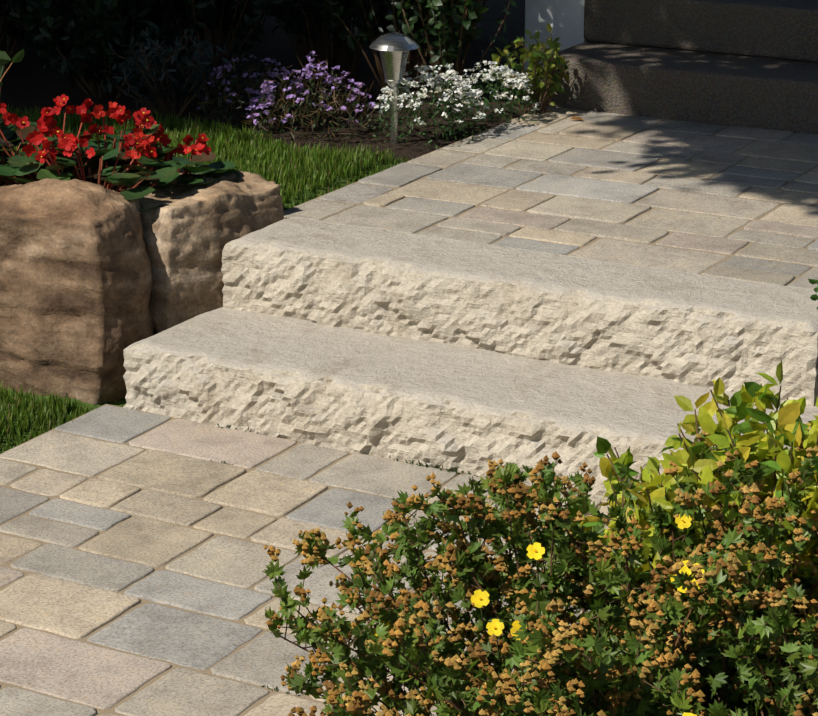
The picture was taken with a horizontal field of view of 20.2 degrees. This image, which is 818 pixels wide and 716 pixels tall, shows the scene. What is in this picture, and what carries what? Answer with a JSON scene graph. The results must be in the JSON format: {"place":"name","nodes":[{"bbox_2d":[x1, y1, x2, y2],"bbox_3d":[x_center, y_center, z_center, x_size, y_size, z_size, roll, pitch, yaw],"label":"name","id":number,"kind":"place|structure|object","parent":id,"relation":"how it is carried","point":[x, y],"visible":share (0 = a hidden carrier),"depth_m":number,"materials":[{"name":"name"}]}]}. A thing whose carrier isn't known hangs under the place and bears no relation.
{"place":"outdoors","nodes":[
{"label":"outdoors","id":0,"kind":"place"},
{"bbox_2d":[0,0,602,694],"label":"ground","id":1,"kind":"structure","parent":0,"point":[30,80],"depth_m":7.28,"materials":[{"name":"soil"}]},
{"bbox_2d":[0,178,154,404],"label":"boulder","id":2,"kind":"object","parent":1,"relation":"on","point":[76,286],"visible":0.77,"depth_m":5.43,"materials":[{"name":"brown stone"}]},
{"bbox_2d":[0,49,240,211],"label":"flower leaves","id":3,"kind":"object","parent":1,"relation":"on","point":[165,172],"visible":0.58,"depth_m":5.75,"materials":[{"name":"green plant"}]},
{"bbox_2d":[113,170,284,332],"bbox_3d":[-0.563,-0.267,5.768,0.425,0.353,0.508,10,20,28],"label":"boulder","id":4,"kind":"object","parent":1,"relation":"on","point":[190,231],"visible":0.44,"depth_m":5.58,"materials":[{"name":"brown stone"}]},
{"bbox_2d":[0,103,412,452],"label":"lawn grass","id":5,"kind":"structure","parent":1,"relation":"on","point":[334,163],"depth_m":6.32,"materials":[{"name":"green plant"}]},
{"bbox_2d":[0,404,605,715],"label":"joint sand","id":6,"kind":"structure","parent":1,"relation":"on","point":[208,671],"depth_m":4.44,"materials":[{"name":"beige sand"}]},
{"bbox_2d":[0,106,817,715],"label":"pavers","id":7,"kind":"object","parent":6,"relation":"on","point":[172,466],"visible":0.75,"depth_m":4.92,"materials":[{"name":"beige stone"}]},
{"bbox_2d":[369,32,418,143],"bbox_3d":[-0.043,-0.725,6.605,0.144,0.418,0.144,10,20,28],"label":"solar path light","id":8,"kind":"object","parent":1,"relation":"on","point":[393,48],"visible":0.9,"depth_m":6.54,"materials":[{"name":"silver metal"}]},
{"bbox_2d":[0,0,817,715],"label":"plant stems","id":9,"kind":"object","parent":1,"relation":"on","point":[334,52],"visible":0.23,"depth_m":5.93,"materials":[{"name":"green plant"}]},
{"bbox_2d":[0,51,704,715],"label":"flowers","id":10,"kind":"object","parent":9,"relation":"attached to","point":[140,143],"visible":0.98,"depth_m":5.88,"materials":[{"name":"plant"}]},
{"bbox_2d":[263,430,817,715],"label":"potentilla seed heads","id":11,"kind":"object","parent":9,"relation":"attached to","point":[448,559],"visible":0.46,"depth_m":3.12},
{"bbox_2d":[123,307,817,501],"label":"stone step","id":12,"kind":"object","parent":1,"relation":"on","point":[435,403],"visible":0.75,"depth_m":5.08,"materials":[{"name":"stone"}]},
{"bbox_2d":[221,217,817,405],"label":"stone step","id":13,"kind":"object","parent":12,"relation":"on","point":[701,330],"visible":0.94,"depth_m":5.23,"materials":[{"name":"stone"}]},
{"bbox_2d":[284,110,817,286],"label":"joint sand","id":14,"kind":"structure","parent":1,"relation":"on","point":[669,232],"depth_m":6.00,"materials":[{"name":"beige sand"}]},
{"bbox_2d":[524,0,586,81],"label":"porch post","id":15,"kind":"object","parent":1,"relation":"on","point":[564,19],"depth_m":7.36,"materials":[{"name":"paint"}]},
{"bbox_2d":[541,0,817,134],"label":"porch steps","id":16,"kind":"structure","parent":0,"point":[749,63],"depth_m":6.99,"materials":[{"name":"grey concrete"}]}
]}

